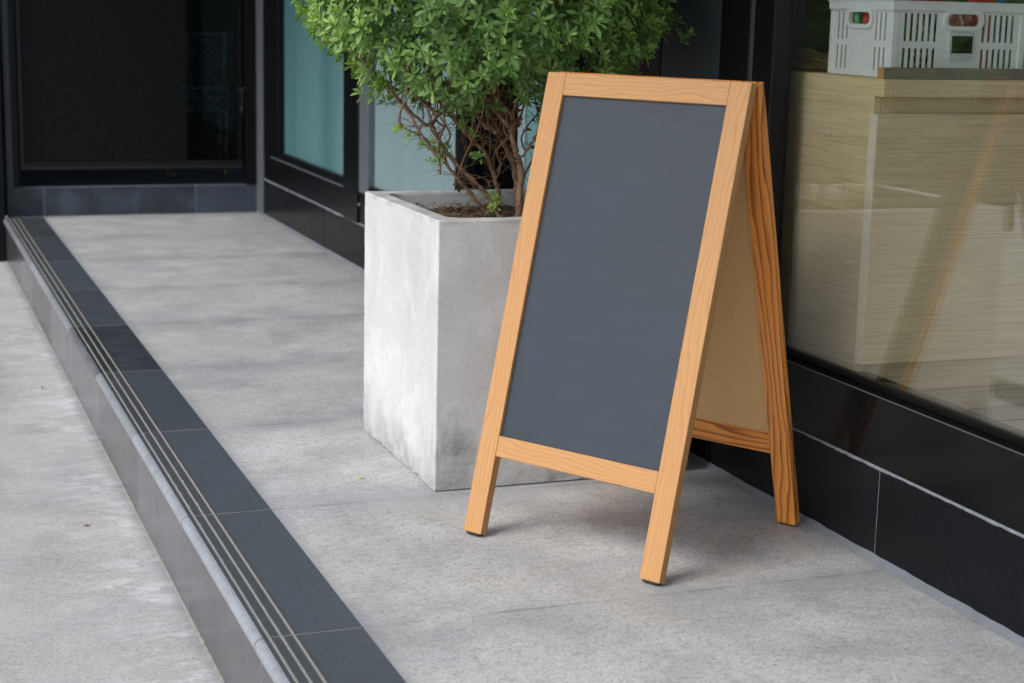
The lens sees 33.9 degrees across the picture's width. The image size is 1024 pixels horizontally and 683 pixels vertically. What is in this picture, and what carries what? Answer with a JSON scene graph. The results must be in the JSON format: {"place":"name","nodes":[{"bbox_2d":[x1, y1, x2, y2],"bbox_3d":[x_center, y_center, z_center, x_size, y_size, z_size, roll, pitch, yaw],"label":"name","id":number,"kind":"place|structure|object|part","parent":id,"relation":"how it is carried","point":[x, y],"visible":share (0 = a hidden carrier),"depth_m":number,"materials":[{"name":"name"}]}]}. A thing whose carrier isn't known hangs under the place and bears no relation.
{"place":"outdoors","nodes":[
{"label":"outdoors","id":0,"kind":"place"},
{"bbox_2d":[0,216,220,682],"bbox_3d":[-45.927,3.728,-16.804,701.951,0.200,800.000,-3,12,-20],"label":"pavement","id":1,"kind":"structure","parent":0,"point":[96,599],"depth_m":4.18,"materials":[{"name":"grey concrete"}]},
{"bbox_2d":[0,0,256,261],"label":"end wall","id":2,"kind":"structure","parent":1,"relation":"on","point":[96,118],"depth_m":8.93,"materials":[{"name":"black tile"}]},
{"bbox_2d":[15,0,245,169],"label":"door","id":3,"kind":"structure","parent":2,"relation":"in","point":[101,84],"depth_m":8.86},
{"bbox_2d":[3,218,405,682],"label":"kerb","id":4,"kind":"structure","parent":1,"relation":"on","point":[261,601],"depth_m":3.97,"materials":[{"name":"black stone"}]},
{"bbox_2d":[166,33,227,177],"bbox_3d":[-1.789,-1.347,9.572,0.370,0.806,0.243,-3,12,-20],"label":"lattice chair","id":5,"kind":"object","parent":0,"point":[221,89],"visible":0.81,"depth_m":9.60,"materials":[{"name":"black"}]},
{"bbox_2d":[43,212,1023,682],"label":"walkway","id":6,"kind":"structure","parent":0,"point":[247,328],"depth_m":3.66,"materials":[{"name":"concrete"}]},
{"bbox_2d":[363,189,589,491],"bbox_3d":[0.007,-0.034,4.334,0.629,0.651,0.629,-3,12,-20],"label":"concrete planter","id":7,"kind":"object","parent":6,"relation":"on","point":[436,285],"visible":0.49,"depth_m":4.01,"materials":[{"name":"grey concrete"}]},
{"bbox_2d":[428,205,522,217],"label":"potting soil","id":8,"kind":"structure","parent":7,"relation":"in","point":[469,212],"depth_m":4.41,"materials":[{"name":"brown soil"}]},
{"bbox_2d":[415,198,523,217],"bbox_3d":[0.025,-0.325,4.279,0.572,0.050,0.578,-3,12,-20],"label":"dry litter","id":9,"kind":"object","parent":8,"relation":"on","point":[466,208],"visible":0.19,"depth_m":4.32,"materials":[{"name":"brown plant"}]},
{"bbox_2d":[290,0,696,217],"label":"potted shrub","id":10,"kind":"object","parent":8,"relation":"on","point":[360,30],"visible":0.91,"depth_m":3.98,"materials":[{"name":"green plant"}]},
{"bbox_2d":[464,72,799,584],"bbox_3d":[0.284,-0.070,3.651,0.517,0.999,0.569,10,14,38],"label":"chalkboard sign","id":11,"kind":"object","parent":6,"relation":"on","point":[641,342],"visible":1,"depth_m":3.55,"materials":[{"name":"brown wood"}]},
{"bbox_2d":[255,0,1023,647],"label":"shop front","id":12,"kind":"object","parent":6,"relation":"on","point":[917,490],"visible":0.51,"depth_m":3.91,"materials":[{"name":"black tile"}]},
{"bbox_2d":[284,0,343,174],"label":"window pane","id":13,"kind":"structure","parent":12,"relation":"in","point":[313,92],"depth_m":8.16,"materials":[{"name":"teal glass"}]},
{"bbox_2d":[375,0,456,190],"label":"window pane","id":14,"kind":"structure","parent":12,"relation":"in","point":[395,169],"depth_m":6.72,"materials":[{"name":"teal glass"}]},
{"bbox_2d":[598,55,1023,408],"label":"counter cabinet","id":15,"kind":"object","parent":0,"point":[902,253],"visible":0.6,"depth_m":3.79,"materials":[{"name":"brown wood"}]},
{"bbox_2d":[791,48,841,70],"bbox_3d":[0.718,-0.698,4.144,0.139,0.052,0.386,-3,12,-20],"label":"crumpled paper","id":16,"kind":"object","parent":15,"relation":"on","point":[809,59],"visible":0.58,"depth_m":4.05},
{"bbox_2d":[828,0,1023,76],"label":"plastic crate","id":17,"kind":"object","parent":15,"relation":"on","point":[957,46],"visible":0.74,"depth_m":3.73,"materials":[{"name":"white plastic"}]},
{"bbox_2d":[845,12,862,64],"bbox_3d":[0.786,-0.698,3.860,0.040,0.158,0.100,1,11,0],"label":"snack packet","id":18,"kind":"object","parent":17,"relation":"in","point":[857,17],"visible":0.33,"depth_m":3.81,"materials":[{"name":"green plastic"}]},
{"bbox_2d":[862,12,886,66],"bbox_3d":[0.811,-0.682,3.775,0.040,0.161,0.120,0,11,-8],"label":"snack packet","id":19,"kind":"object","parent":17,"relation":"in","point":[865,17],"visible":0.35,"depth_m":3.76,"materials":[{"name":"red plastic"}]},
{"bbox_2d":[903,0,944,67],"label":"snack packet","id":20,"kind":"object","parent":17,"relation":"in","point":[912,18],"visible":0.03,"depth_m":3.79,"materials":[{"name":"red plastic"}]},
{"bbox_2d":[948,14,974,26],"bbox_3d":[0.988,-0.672,3.751,0.090,0.161,0.040,-3,18,-20],"label":"snack packet","id":21,"kind":"object","parent":17,"relation":"in","point":[961,20],"visible":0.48,"depth_m":3.72,"materials":[{"name":"plastic"}]},
{"bbox_2d":[968,0,994,67],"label":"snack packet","id":22,"kind":"object","parent":17,"relation":"in","point":[976,17],"visible":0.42,"depth_m":3.76,"materials":[{"name":"red plastic"}]},
{"bbox_2d":[991,0,1007,68],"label":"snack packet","id":23,"kind":"object","parent":17,"relation":"in","point":[995,18],"visible":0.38,"depth_m":3.79,"materials":[{"name":"blue plastic"}]},
{"bbox_3d":[1.224,-0.244,3.868,0.949,0.557,0.030,-3,12,-20],"label":"door panel","id":24,"kind":"part","parent":15,"relation":"part of","materials":[{"name":"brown wood"}]},
{"bbox_2d":[877,67,1023,79],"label":"wooden batten","id":25,"kind":"object","parent":15,"relation":"on","point":[947,73],"visible":1,"depth_m":3.67,"materials":[{"name":"brown wood"}]}
]}

